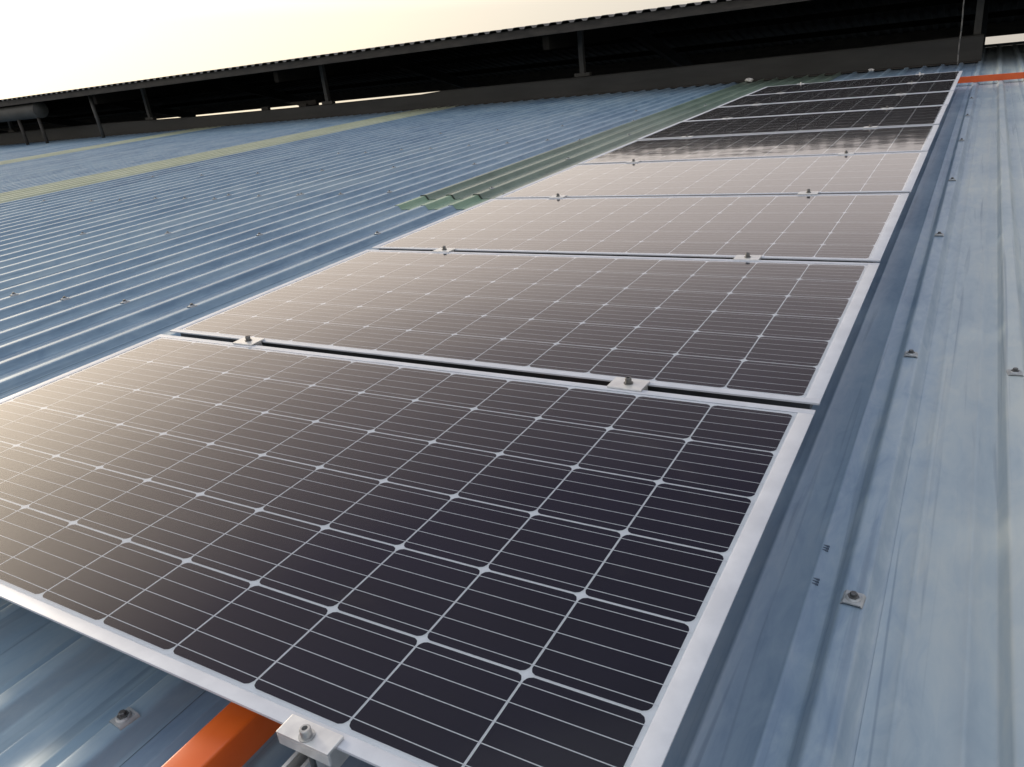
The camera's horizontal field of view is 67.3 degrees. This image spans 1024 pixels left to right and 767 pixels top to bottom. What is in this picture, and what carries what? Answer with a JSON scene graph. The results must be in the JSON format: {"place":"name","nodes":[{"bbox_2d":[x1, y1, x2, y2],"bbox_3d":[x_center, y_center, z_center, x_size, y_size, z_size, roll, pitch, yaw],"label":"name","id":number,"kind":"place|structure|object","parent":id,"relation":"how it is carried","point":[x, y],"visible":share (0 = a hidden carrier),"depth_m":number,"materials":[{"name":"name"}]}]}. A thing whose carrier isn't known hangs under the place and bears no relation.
{"place":"outdoors","nodes":[
{"label":"outdoors","id":0,"kind":"place"},
{"bbox_2d":[1,285,269,764],"bbox_3d":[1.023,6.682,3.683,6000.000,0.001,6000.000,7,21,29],"label":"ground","id":1,"kind":"structure","parent":0,"point":[83,360],"depth_m":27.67,"materials":[{"name":"metal"}]},
{"bbox_2d":[0,41,1023,766],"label":"metal shed","id":2,"kind":"structure","parent":1,"relation":"on","point":[874,617],"depth_m":2.04,"materials":[{"name":"blue paint"}]},
{"bbox_2d":[0,102,48,144],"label":"water tank","id":3,"kind":"object","parent":2,"relation":"on","point":[18,113],"visible":0.86,"depth_m":20.62,"materials":[{"name":"metal"}]},
{"bbox_2d":[161,702,281,766],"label":"steel beam","id":4,"kind":"structure","parent":2,"relation":"on","point":[231,734],"depth_m":0.99,"materials":[{"name":"orange metal"}]},
{"bbox_2d":[282,749,349,766],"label":"mounting rail","id":5,"kind":"object","parent":2,"relation":"attached to","point":[299,759],"depth_m":0.93,"materials":[{"name":"metal"}]},
{"bbox_2d":[0,334,815,766],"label":"solar panel","id":6,"kind":"object","parent":5,"relation":"on","point":[386,564],"visible":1,"depth_m":1.25,"materials":[{"name":"black glass"}]},
{"bbox_2d":[276,714,343,766],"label":"end clamp","id":7,"kind":"object","parent":6,"relation":"attached to","point":[313,742],"visible":1,"depth_m":0.88,"materials":[{"name":"metal"}]},
{"bbox_2d":[170,250,879,409],"bbox_3d":[-0.003,-0.248,2.386,1.971,0.036,1.002,7,27,29],"label":"solar panel","id":8,"kind":"object","parent":5,"relation":"on","point":[773,332],"visible":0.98,"depth_m":2.18,"materials":[{"name":"black glass"}]},
{"bbox_2d":[607,376,649,391],"bbox_3d":[0.256,0.005,1.687,0.080,0.040,0.053,8,27,31],"label":"clamp","id":9,"kind":"object","parent":5,"relation":"attached to","point":[629,383],"visible":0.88,"depth_m":1.68,"materials":[{"name":"metal"}]},
{"bbox_2d":[372,193,908,262],"bbox_3d":[0.501,-0.656,3.190,1.971,0.036,1.002,7,27,29],"label":"solar panel","id":10,"kind":"object","parent":5,"relation":"on","point":[858,228],"visible":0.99,"depth_m":3.04,"materials":[{"name":"black glass"}]},
{"bbox_2d":[495,151,927,198],"bbox_3d":[1.009,-1.064,3.992,1.971,0.035,1.002,7,27,29],"label":"solar panel","id":11,"kind":"object","parent":5,"relation":"on","point":[877,173],"visible":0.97,"depth_m":3.87,"materials":[{"name":"black glass"}]},
{"bbox_2d":[733,252,761,260],"bbox_3d":[0.763,-0.403,2.489,0.080,0.040,0.053,6,27,28],"label":"clamp","id":12,"kind":"object","parent":5,"relation":"attached to","point":[747,256],"visible":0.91,"depth_m":2.48,"materials":[{"name":"metal"}]},
{"bbox_2d":[578,125,938,164],"bbox_3d":[1.514,-1.472,4.796,1.971,0.035,1.002,7,27,29],"label":"solar panel","id":13,"kind":"object","parent":5,"relation":"on","point":[875,140],"visible":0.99,"depth_m":4.70,"materials":[{"name":"black glass"}]},
{"bbox_2d":[636,105,946,139],"bbox_3d":[2.018,-1.882,5.599,1.971,0.035,1.002,7,27,29],"label":"solar panel","id":14,"kind":"object","parent":5,"relation":"on","point":[902,117],"visible":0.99,"depth_m":5.50,"materials":[{"name":"black glass"}]},
{"bbox_2d":[797,189,818,194],"bbox_3d":[1.269,-0.811,3.292,0.080,0.040,0.053,7,27,29],"label":"clamp","id":15,"kind":"object","parent":5,"relation":"attached to","point":[808,192],"visible":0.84,"depth_m":3.28,"materials":[{"name":"metal"}]},
{"bbox_2d":[681,91,953,121],"bbox_3d":[2.526,-2.289,6.401,1.971,0.036,1.002,7,27,29],"label":"solar panel","id":16,"kind":"object","parent":5,"relation":"on","point":[874,102],"visible":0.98,"depth_m":6.33,"materials":[{"name":"black glass"}]},
{"bbox_2d":[716,80,957,107],"bbox_3d":[3.031,-2.698,7.204,1.971,0.035,1.002,7,27,29],"label":"solar panel","id":17,"kind":"object","parent":5,"relation":"on","point":[894,89],"visible":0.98,"depth_m":7.13,"materials":[{"name":"black glass"}]},
{"bbox_2d":[837,150,854,154],"bbox_3d":[1.778,-1.219,4.093,0.080,0.040,0.053,6,26,28],"label":"clamp","id":18,"kind":"object","parent":5,"relation":"attached to","point":[847,153],"visible":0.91,"depth_m":4.08,"materials":[{"name":"metal"}]},
{"bbox_2d":[745,71,962,95],"bbox_3d":[3.539,-3.106,8.007,1.971,0.035,1.002,7,27,29],"label":"solar panel","id":19,"kind":"object","parent":5,"relation":"on","point":[932,77],"visible":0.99,"depth_m":7.95,"materials":[{"name":"black glass"}]},
{"bbox_2d":[863,124,877,128],"bbox_3d":[2.282,-1.628,4.897,0.080,0.040,0.053,8,27,31],"label":"clamp","id":20,"kind":"object","parent":5,"relation":"attached to","point":[870,126],"visible":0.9,"depth_m":4.89,"materials":[{"name":"metal"}]},
{"bbox_2d":[0,34,983,144],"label":"roof upstand","id":21,"kind":"object","parent":2,"relation":"on","point":[922,53],"visible":0.79,"depth_m":13.51,"materials":[{"name":"metal"}]},
{"bbox_2d":[0,0,1023,137],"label":"ridge canopy","id":22,"kind":"object","parent":2,"relation":"on","point":[705,32],"visible":0.97,"depth_m":17.80,"materials":[{"name":"grey metal"}]},
{"bbox_2d":[957,0,964,65],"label":"hanging cable","id":23,"kind":"object","parent":22,"relation":"hanging from","point":[960,32],"visible":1,"depth_m":10.22,"materials":[{"name":"grey metal"}]},
{"bbox_2d":[958,72,1023,82],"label":"steel beam","id":24,"kind":"structure","parent":2,"relation":"on","point":[994,77],"depth_m":8.08,"materials":[{"name":"orange metal"}]},
{"bbox_3d":[0.939,-1.413,5.018,0.220,0.107,9.840,7,27,29],"label":"rail","id":25,"kind":"object","parent":2,"relation":"attached to","visible":0},
{"bbox_2d":[232,335,264,345],"bbox_3d":[-0.777,-0.121,2.273,0.080,0.040,0.053,6,27,28],"label":"clamp","id":26,"kind":"object","parent":25,"relation":"attached to","point":[248,340],"visible":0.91,"depth_m":2.26,"materials":[{"name":"metal"}]},
{"bbox_2d":[433,246,455,252],"bbox_3d":[-0.270,-0.529,3.075,0.080,0.040,0.053,8,27,31],"label":"clamp","id":27,"kind":"object","parent":25,"relation":"attached to","point":[444,249],"visible":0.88,"depth_m":3.06,"materials":[{"name":"metal"}]},
{"bbox_2d":[549,193,566,197],"bbox_3d":[0.233,-0.938,3.880,0.080,0.040,0.053,6,26,28],"label":"clamp","id":28,"kind":"object","parent":25,"relation":"attached to","point":[557,195],"visible":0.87,"depth_m":3.87,"materials":[{"name":"metal"}]},
{"bbox_2d":[626,159,640,162],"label":"clamp","id":29,"kind":"object","parent":25,"relation":"attached to","point":[633,161],"visible":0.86,"depth_m":4.67,"materials":[{"name":"metal"}]},
{"bbox_2d":[0,0,1023,118],"label":"sky","id":30,"kind":"structure","parent":0,"point":[47,46],"materials":[{"name":"white"}]}
]}

